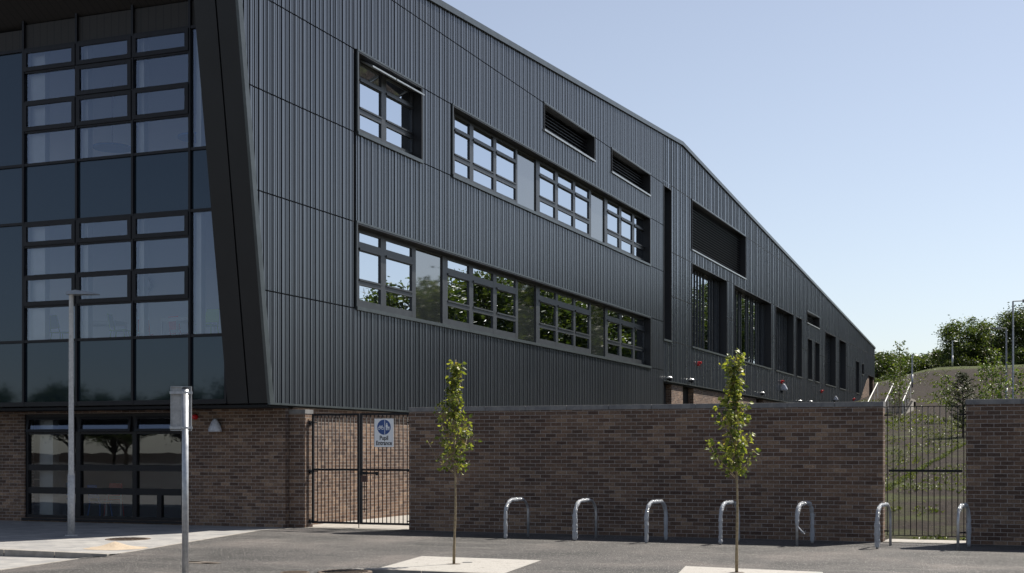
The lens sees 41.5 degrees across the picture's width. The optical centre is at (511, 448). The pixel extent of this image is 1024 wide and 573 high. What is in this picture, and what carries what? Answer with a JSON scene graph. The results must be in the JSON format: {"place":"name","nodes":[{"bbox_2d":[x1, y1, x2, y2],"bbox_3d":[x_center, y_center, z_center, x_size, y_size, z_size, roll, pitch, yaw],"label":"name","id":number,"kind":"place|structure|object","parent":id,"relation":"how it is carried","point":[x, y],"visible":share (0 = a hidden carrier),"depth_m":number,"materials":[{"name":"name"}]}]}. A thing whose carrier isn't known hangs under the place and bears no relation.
{"place":"outdoors","nodes":[
{"label":"outdoors","id":0,"kind":"place"},
{"bbox_2d":[0,556,95,568],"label":"paved bay","id":1,"kind":"object","parent":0,"point":[6,562],"visible":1,"depth_m":21.91,"materials":[{"name":"beige concrete"}]},
{"bbox_2d":[0,549,111,557],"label":"kerb","id":2,"kind":"structure","parent":1,"relation":"on","point":[32,553],"depth_m":22.54,"materials":[{"name":"grey concrete"}]},
{"bbox_2d":[0,554,136,572],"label":"asphalt","id":3,"kind":"structure","parent":0,"point":[66,565],"depth_m":20.48,"materials":[{"name":"grey asphalt"}]},
{"bbox_2d":[0,520,287,553],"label":"pavement","id":4,"kind":"structure","parent":0,"point":[36,535],"depth_m":27.06,"materials":[{"name":"grey concrete"}]},
{"bbox_2d":[65,290,99,535],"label":"lamp column","id":5,"kind":"structure","parent":4,"relation":"on","point":[71,493],"depth_m":26.64,"materials":[{"name":"grey metal"}]},
{"bbox_2d":[83,541,147,549],"bbox_3d":[-6.865,1.658,23.348,1.096,0.116,0.959,0,0,22],"label":"sand pile","id":6,"kind":"object","parent":4,"relation":"on","point":[114,545],"visible":1,"depth_m":23.15,"materials":[{"name":"beige sand"}]},
{"bbox_2d":[105,537,150,540],"bbox_3d":[-7.298,1.727,25.657,0.835,0.046,0.835,0,0,22],"label":"manhole cover","id":7,"kind":"object","parent":4,"relation":"on","point":[127,538],"visible":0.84,"depth_m":25.63,"materials":[{"name":"metal"}]},
{"bbox_2d":[289,409,312,527],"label":"brick pier","id":8,"kind":"structure","parent":4,"relation":"on","point":[300,475],"depth_m":29.50,"materials":[{"name":"brick"}]},
{"bbox_2d":[189,561,220,563],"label":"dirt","id":9,"kind":"structure","parent":0,"point":[205,562],"depth_m":20.34,"materials":[{"name":"brown soil"}]},
{"bbox_2d":[313,515,408,527],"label":"path","id":10,"kind":"structure","parent":0,"point":[384,521],"depth_m":30.58,"materials":[{"name":"grey concrete"}]},
{"bbox_2d":[48,527,1023,572],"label":"asphalt","id":11,"kind":"structure","parent":0,"point":[310,550],"depth_m":22.17,"materials":[{"name":"grey asphalt"}]},
{"bbox_2d":[170,386,191,572],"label":"sign post","id":12,"kind":"object","parent":11,"relation":"on","point":[180,408],"visible":1,"depth_m":15.78,"materials":[{"name":"metal"}]},
{"bbox_2d":[280,570,309,572],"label":"manhole cover","id":13,"kind":"object","parent":11,"relation":"on","point":[296,571],"visible":1,"depth_m":18.71,"materials":[{"name":"metal"}]},
{"bbox_2d":[317,569,371,572],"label":"manhole cover","id":14,"kind":"object","parent":11,"relation":"on","point":[346,571],"visible":1,"depth_m":18.79,"materials":[{"name":"metal"}]},
{"bbox_2d":[304,526,408,529],"bbox_3d":[-3.245,1.710,29.130,2.481,0.001,0.670,0,0,22],"label":"threshold","id":15,"kind":"object","parent":11,"relation":"on","point":[380,528],"visible":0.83,"depth_m":29.31,"materials":[{"name":"grey concrete"}]},
{"bbox_2d":[381,556,539,572],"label":"planting bed","id":16,"kind":"object","parent":11,"relation":"on","point":[490,565],"visible":1,"depth_m":20.01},
{"bbox_2d":[426,359,482,563],"bbox_3d":[-0.873,0.219,20.127,0.821,3.103,0.536,0,0,-12],"label":"young tree","id":17,"kind":"object","parent":16,"relation":"on","point":[454,386],"visible":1,"depth_m":20.09,"materials":[{"name":"green plant"}]},
{"bbox_2d":[503,497,528,538],"bbox_3d":[0.091,1.355,26.087,0.087,0.831,0.947,0,0,30],"label":"cycle stand","id":18,"kind":"object","parent":11,"relation":"on","point":[505,515],"visible":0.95,"depth_m":25.79,"materials":[{"name":"metal"}]},
{"bbox_2d":[572,498,596,540],"bbox_3d":[1.382,1.353,25.611,0.108,0.833,0.959,0,0,29],"label":"cycle stand","id":19,"kind":"object","parent":11,"relation":"on","point":[575,522],"visible":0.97,"depth_m":25.24,"materials":[{"name":"metal"}]},
{"bbox_2d":[408,401,885,541],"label":"brick wall","id":20,"kind":"structure","parent":11,"relation":"on","point":[621,466],"depth_m":26.48,"materials":[{"name":"brick"}]},
{"bbox_2d":[309,413,408,527],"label":"double gate","id":21,"kind":"structure","parent":20,"relation":"attached to","point":[362,475],"depth_m":29.16,"materials":[{"name":"black metal"}]},
{"bbox_2d":[374,419,393,446],"bbox_3d":[-2.740,-0.341,28.891,0.462,0.607,0.009,0,0,22],"label":"entrance sign","id":22,"kind":"object","parent":21,"relation":"attached to","point":[383,432],"visible":1,"depth_m":28.89,"materials":[{"name":"white metal"}]},
{"bbox_2d":[884,406,965,536],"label":"narrow gate","id":23,"kind":"structure","parent":20,"relation":"attached to","point":[904,470],"depth_m":24.80,"materials":[{"name":"black metal"}]},
{"bbox_2d":[644,499,667,542],"bbox_3d":[2.669,1.353,24.951,0.090,0.834,0.966,0,0,30],"label":"cycle stand","id":24,"kind":"object","parent":11,"relation":"on","point":[646,516],"visible":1,"depth_m":24.78,"materials":[{"name":"metal"}]},
{"bbox_2d":[718,500,739,544],"bbox_3d":[3.958,1.354,24.570,0.094,0.832,0.969,0,0,30],"label":"cycle stand","id":25,"kind":"object","parent":11,"relation":"on","point":[721,510],"visible":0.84,"depth_m":24.20,"materials":[{"name":"metal"}]},
{"bbox_2d":[679,566,822,572],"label":"planting bed","id":26,"kind":"object","parent":11,"relation":"on","point":[691,569],"visible":1,"depth_m":19.03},
{"bbox_2d":[704,348,760,571],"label":"young tree","id":27,"kind":"object","parent":26,"relation":"on","point":[734,386],"visible":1,"depth_m":18.72,"materials":[{"name":"green plant"}]},
{"bbox_2d":[795,501,814,545],"bbox_3d":[5.251,1.355,24.198,0.206,0.831,0.953,0,0,22],"label":"cycle stand","id":28,"kind":"object","parent":11,"relation":"on","point":[812,515],"visible":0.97,"depth_m":24.22,"materials":[{"name":"metal"}]},
{"bbox_2d":[874,502,891,548],"bbox_3d":[6.505,1.355,23.581,0.109,0.830,0.958,0,0,32],"label":"cycle stand","id":29,"kind":"object","parent":11,"relation":"on","point":[877,529],"visible":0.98,"depth_m":23.23,"materials":[{"name":"metal"}]},
{"bbox_2d":[883,539,965,543],"bbox_3d":[7.650,1.710,24.947,1.444,0.001,0.900,0,0,22],"label":"threshold","id":30,"kind":"object","parent":11,"relation":"on","point":[927,541],"visible":0.83,"depth_m":24.89,"materials":[{"name":"grey concrete"}]},
{"bbox_2d":[957,503,970,549],"bbox_3d":[7.780,1.353,23.270,0.092,0.833,0.950,0,0,31],"label":"cycle stand","id":31,"kind":"object","parent":11,"relation":"on","point":[961,506],"visible":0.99,"depth_m":23.56,"materials":[{"name":"metal"}]},
{"bbox_2d":[965,399,1023,545],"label":"brick wall","id":32,"kind":"structure","parent":11,"relation":"on","point":[995,465],"depth_m":24.12,"materials":[{"name":"brick"}]},
{"bbox_2d":[442,0,1023,357],"label":"sky","id":33,"kind":"structure","parent":0,"point":[879,143],"materials":[{"name":"blue"}]},
{"bbox_2d":[855,364,1023,540],"bbox_3d":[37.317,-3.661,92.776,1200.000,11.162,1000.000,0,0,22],"label":"terrain","id":34,"kind":"structure","parent":0,"point":[923,388],"depth_m":48.58,"materials":[{"name":"green plant"}]},
{"bbox_2d":[0,528,292,569],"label":"edging","id":35,"kind":"object","parent":34,"relation":"on","point":[142,549],"visible":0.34,"depth_m":23.20,"materials":[{"name":"grey concrete"}]},
{"bbox_2d":[0,0,875,529],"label":"school building","id":36,"kind":"structure","parent":34,"relation":"on","point":[360,206],"depth_m":33.28,"materials":[{"name":"black metal"}]},
{"bbox_2d":[34,470,65,514],"bbox_3d":[-11.357,1.060,33.041,0.600,1.280,0.568,0,0,22],"label":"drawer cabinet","id":37,"kind":"object","parent":36,"relation":"on","point":[62,497],"visible":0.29,"depth_m":32.99,"materials":[{"name":"brown"}]},
{"bbox_2d":[50,315,68,338],"bbox_3d":[-10.938,-2.799,32.727,0.447,0.842,0.486,0,0,36],"label":"school chair","id":38,"kind":"object","parent":36,"relation":"on","point":[54,323],"visible":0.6,"depth_m":32.55,"materials":[{"name":"grey plastic"}]},
{"bbox_2d":[87,485,112,515],"bbox_3d":[-9.872,1.281,32.297,0.447,0.842,0.486,0,0,30],"label":"school chair","id":39,"kind":"object","parent":36,"relation":"on","point":[94,495],"visible":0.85,"depth_m":32.15,"materials":[{"name":"blue plastic"}]},
{"bbox_2d":[74,320,126,336],"bbox_3d":[-10.115,-2.743,33.063,1.200,0.725,0.600,0,0,13],"label":"school table","id":40,"kind":"object","parent":36,"relation":"in","point":[103,323],"visible":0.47,"depth_m":32.96,"materials":[{"name":"white paint"}]},
{"bbox_2d":[21,413,181,523],"bbox_3d":[-9.495,0.438,31.307,4.573,2.509,0.215,0,0,22],"label":"window","id":41,"kind":"structure","parent":36,"relation":"in","point":[134,429],"depth_m":31.27,"materials":[{"name":"black paint"}]},
{"bbox_2d":[84,494,121,515],"bbox_3d":[-10.227,1.337,33.108,1.200,0.725,0.600,0,0,22],"label":"school table","id":42,"kind":"object","parent":36,"relation":"in","point":[107,505],"visible":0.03,"depth_m":33.13,"materials":[{"name":"white paint"}]},
{"bbox_2d":[93,80,130,152],"bbox_3d":[-10.500,-8.790,35.481,1.000,1.819,1.000,0,0,22],"label":"pendant light","id":43,"kind":"object","parent":36,"relation":"hanging from","point":[110,147],"visible":0.87,"depth_m":35.44,"materials":[{"name":"white plastic"}]},
{"bbox_2d":[103,483,123,515],"bbox_3d":[-9.880,1.281,33.526,0.447,0.842,0.486,0,0,-7],"label":"school chair","id":44,"kind":"object","parent":36,"relation":"on","point":[115,485],"visible":0.62,"depth_m":33.71,"materials":[{"name":"red plastic"}]},
{"bbox_2d":[107,313,130,336],"bbox_3d":[-9.375,-2.799,32.219,0.486,0.842,0.447,0,0,3],"label":"school chair","id":45,"kind":"object","parent":36,"relation":"on","point":[110,320],"visible":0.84,"depth_m":32.16,"materials":[{"name":"grey plastic"}]},
{"bbox_2d":[138,277,151,291],"bbox_3d":[-10.833,-4.852,39.840,0.480,0.480,0.080,0,0,22],"label":"wall clock","id":46,"kind":"object","parent":36,"relation":"attached to","point":[149,284],"depth_m":39.77,"materials":[{"name":"white paint"}]},
{"bbox_2d":[138,319,152,335],"bbox_3d":[-9.116,-2.799,33.430,0.447,0.842,0.486,0,0,-24],"label":"school chair","id":47,"kind":"object","parent":36,"relation":"on","point":[149,331],"visible":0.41,"depth_m":33.59,"materials":[{"name":"grey plastic"}]},
{"bbox_2d":[168,316,187,334],"bbox_3d":[-8.115,-2.799,32.992,0.447,0.842,0.486,0,0,30],"label":"school chair","id":48,"kind":"object","parent":36,"relation":"on","point":[172,325],"visible":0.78,"depth_m":32.84,"materials":[{"name":"grey plastic"}]},
{"bbox_2d":[160,316,214,334],"bbox_3d":[-7.702,-2.743,32.092,1.200,0.725,0.600,0,0,28],"label":"school table","id":49,"kind":"object","parent":36,"relation":"in","point":[179,320],"visible":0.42,"depth_m":32.05,"materials":[{"name":"white paint"}]},
{"bbox_2d":[177,132,205,142],"bbox_3d":[-8.035,-8.808,34.490,1.000,1.785,1.000,0,0,22],"label":"ceiling raft","id":50,"kind":"object","parent":36,"relation":"hanging from","point":[182,137],"visible":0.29,"depth_m":34.33,"materials":[{"name":"blue plastic"}]},
{"bbox_2d":[192,414,197,419],"bbox_3d":[-7.116,-0.717,30.226,0.130,0.130,0.121,0,0,22],"label":"alarm sounder","id":51,"kind":"object","parent":36,"relation":"attached to","point":[194,416],"visible":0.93,"depth_m":30.20,"materials":[{"name":"red plastic"}]},
{"bbox_2d":[195,309,218,332],"bbox_3d":[-6.946,-2.799,30.839,0.447,0.842,0.486,0,0,16],"label":"school chair","id":52,"kind":"object","parent":36,"relation":"on","point":[211,315],"visible":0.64,"depth_m":31.00,"materials":[{"name":"green plastic"}]},
{"bbox_2d":[208,418,221,431],"bbox_3d":[-6.589,-0.524,29.954,0.326,0.305,0.236,0,0,22],"label":"wrapped light","id":53,"kind":"object","parent":36,"relation":"attached to","point":[215,425],"visible":1,"depth_m":29.88,"materials":[{"name":"grey plastic"}]},
{"bbox_2d":[355,49,424,163],"bbox_3d":[-3.137,-8.522,33.912,0.470,2.043,3.601,0,0,22],"label":"window","id":54,"kind":"structure","parent":36,"relation":"in","point":[389,104],"depth_m":34.23,"materials":[{"name":"glass"}]},
{"bbox_2d":[354,220,651,367],"bbox_3d":[0.856,-4.375,43.939,0.395,2.128,25.284,0,0,22],"label":"window","id":55,"kind":"structure","parent":36,"relation":"in","point":[399,276],"depth_m":39.91,"materials":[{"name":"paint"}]},
{"bbox_2d":[451,103,650,265],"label":"window","id":56,"kind":"structure","parent":36,"relation":"in","point":[485,158],"depth_m":44.32,"materials":[{"name":"glass"}]},
{"bbox_2d":[663,384,665,403],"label":"door","id":57,"kind":"structure","parent":36,"relation":"in","point":[664,385],"depth_m":58.95,"materials":[{"name":"paint"}]},
{"bbox_2d":[663,185,671,342],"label":"window","id":58,"kind":"structure","parent":36,"relation":"in","point":[667,192],"depth_m":58.60,"materials":[{"name":"glass"}]},
{"bbox_2d":[683,387,687,403],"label":"door","id":59,"kind":"structure","parent":36,"relation":"in","point":[685,390],"depth_m":62.30,"materials":[{"name":"metal"}]},
{"bbox_2d":[692,263,726,356],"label":"window","id":60,"kind":"structure","parent":36,"relation":"in","point":[709,290],"depth_m":66.68,"materials":[{"name":"glass"}]},
{"bbox_2d":[734,284,771,369],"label":"window","id":61,"kind":"structure","parent":36,"relation":"in","point":[752,313],"depth_m":76.13,"materials":[{"name":"glass"}]},
{"bbox_2d":[780,384,787,392],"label":"wrapped light","id":62,"kind":"object","parent":36,"relation":"attached to","point":[783,388],"visible":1,"depth_m":81.89,"materials":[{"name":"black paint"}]},
{"bbox_2d":[775,306,793,375],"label":"window","id":63,"kind":"structure","parent":36,"relation":"in","point":[784,320],"depth_m":85.12,"materials":[{"name":"glass"}]},
{"bbox_2d":[796,316,801,377],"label":"window","id":64,"kind":"structure","parent":36,"relation":"in","point":[798,320],"depth_m":88.75,"materials":[{"name":"paint"}]},
{"bbox_2d":[808,338,812,380],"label":"window","id":65,"kind":"structure","parent":36,"relation":"in","point":[809,340],"depth_m":92.53,"materials":[{"name":"glass"}]},
{"bbox_2d":[815,341,819,382],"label":"window","id":66,"kind":"structure","parent":36,"relation":"in","point":[817,345],"depth_m":95.38,"materials":[{"name":"glass"}]},
{"bbox_2d":[825,332,835,387],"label":"window","id":67,"kind":"structure","parent":36,"relation":"in","point":[830,340],"depth_m":102.35,"materials":[{"name":"glass"}]},
{"bbox_2d":[839,339,845,390],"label":"window","id":68,"kind":"structure","parent":36,"relation":"in","point":[842,345],"depth_m":107.42,"materials":[{"name":"glass"}]},
{"bbox_2d":[856,361,859,393],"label":"window","id":69,"kind":"structure","parent":36,"relation":"in","point":[857,363],"depth_m":114.71,"materials":[{"name":"glass"}]},
{"bbox_2d":[875,375,890,381],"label":"bush","id":70,"kind":"object","parent":34,"relation":"on","point":[882,378],"visible":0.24,"depth_m":164.67,"materials":[{"name":"green plant"}]},
{"bbox_2d":[868,382,915,413],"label":"garden steps","id":71,"kind":"structure","parent":34,"relation":"on","point":[910,401],"depth_m":91.65,"materials":[{"name":"white paint"}]},
{"bbox_2d":[875,351,910,380],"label":"bush","id":72,"kind":"object","parent":34,"relation":"on","point":[883,362],"visible":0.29,"depth_m":175.79,"materials":[{"name":"green plant"}]},
{"bbox_2d":[875,356,917,374],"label":"bush","id":73,"kind":"object","parent":34,"relation":"on","point":[908,371],"visible":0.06,"depth_m":184.19,"materials":[{"name":"green plant"}]},
{"bbox_2d":[882,352,913,372],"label":"bush","id":74,"kind":"object","parent":34,"relation":"on","point":[903,355],"depth_m":188.44,"materials":[{"name":"green plant"}]},
{"bbox_2d":[887,361,909,416],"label":"sapling","id":75,"kind":"object","parent":34,"relation":"on","point":[893,379],"visible":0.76,"depth_m":83.94,"materials":[{"name":"green plant"}]},
{"bbox_2d":[889,340,913,418],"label":"sapling","id":76,"kind":"object","parent":34,"relation":"on","point":[897,368],"visible":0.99,"depth_m":77.98,"materials":[{"name":"green plant"}]},
{"bbox_2d":[911,354,917,386],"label":"lamp column","id":77,"kind":"structure","parent":34,"relation":"on","point":[912,371],"depth_m":125.94,"materials":[{"name":"metal"}]},
{"bbox_2d":[900,352,940,373],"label":"bush","id":78,"kind":"object","parent":34,"relation":"on","point":[916,358],"visible":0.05,"depth_m":186.34,"materials":[{"name":"green plant"}]},
{"bbox_2d":[885,457,965,540],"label":"stones","id":79,"kind":"object","parent":34,"relation":"on","point":[930,507],"visible":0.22,"depth_m":32.05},
{"bbox_2d":[905,348,949,371],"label":"bush","id":80,"kind":"object","parent":34,"relation":"on","point":[926,363],"visible":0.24,"depth_m":179.22,"materials":[{"name":"green plant"}]},
{"bbox_2d":[856,365,1021,539],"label":"weeds","id":81,"kind":"object","parent":34,"relation":"on","point":[925,466],"visible":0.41,"depth_m":52.73,"materials":[{"name":"green plant"}]},
{"bbox_2d":[932,374,956,419],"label":"sapling","id":82,"kind":"object","parent":34,"relation":"on","point":[942,387],"visible":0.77,"depth_m":73.98,"materials":[{"name":"green plant"}]},
{"bbox_2d":[951,341,955,366],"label":"lamp column","id":83,"kind":"structure","parent":34,"relation":"on","point":[952,352],"depth_m":145.94,"materials":[{"name":"metal"}]},
{"bbox_2d":[938,351,983,366],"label":"bush","id":84,"kind":"object","parent":34,"relation":"on","point":[960,359],"visible":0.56,"depth_m":171.36,"materials":[{"name":"green plant"}]},
{"bbox_2d":[942,371,983,437],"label":"tree","id":85,"kind":"object","parent":34,"relation":"on","point":[961,378],"visible":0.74,"depth_m":59.97,"materials":[{"name":"green plant"}]},
{"bbox_2d":[931,315,1005,364],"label":"broadleaf tree","id":86,"kind":"object","parent":34,"relation":"on","point":[969,341],"visible":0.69,"depth_m":174.55,"materials":[{"name":"green plant"}]},
{"bbox_2d":[962,353,992,365],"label":"bush","id":87,"kind":"object","parent":34,"relation":"on","point":[981,361],"visible":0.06,"depth_m":173.12,"materials":[{"name":"green plant"}]},
{"bbox_2d":[973,356,997,398],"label":"sapling","id":88,"kind":"object","parent":34,"relation":"on","point":[981,371],"visible":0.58,"depth_m":66.00,"materials":[{"name":"green plant"}]},
{"bbox_2d":[978,348,1009,398],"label":"sapling","id":89,"kind":"object","parent":34,"relation":"on","point":[993,360],"visible":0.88,"depth_m":61.98,"materials":[{"name":"green plant"}]},
{"bbox_2d":[990,327,1007,398],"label":"lamp column","id":90,"kind":"structure","parent":34,"relation":"on","point":[1006,396],"depth_m":97.94,"materials":[{"name":"metal"}]},
{"bbox_2d":[982,359,1016,398],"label":"sapling","id":91,"kind":"object","parent":34,"relation":"on","point":[1001,378],"visible":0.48,"depth_m":63.98,"materials":[{"name":"green plant"}]},
{"bbox_2d":[978,302,1023,358],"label":"broadleaf tree","id":92,"kind":"object","parent":34,"relation":"on","point":[1018,325],"visible":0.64,"depth_m":169.59,"materials":[{"name":"green plant"}]},
{"bbox_2d":[990,347,1023,364],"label":"bush","id":93,"kind":"object","parent":34,"relation":"on","point":[1019,352],"visible":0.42,"depth_m":164.88,"materials":[{"name":"green plant"}]},
{"bbox_2d":[1007,369,1023,398],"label":"sapling","id":94,"kind":"object","parent":34,"relation":"on","point":[1021,387],"visible":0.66,"depth_m":60.01,"materials":[{"name":"green plant"}]},
{"bbox_2d":[1012,299,1023,398],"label":"lamp column","id":95,"kind":"structure","parent":34,"relation":"on","point":[1013,344],"depth_m":59.97,"materials":[{"name":"metal"}]},
{"label":"car park","id":96,"kind":"structure","parent":0,"visible":0},
{"bbox_2d":[355,568,489,572],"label":"bay kerb","id":97,"kind":"structure","parent":96,"relation":"on","point":[377,570],"depth_m":19.06,"materials":[{"name":"grey concrete"}]}
]}

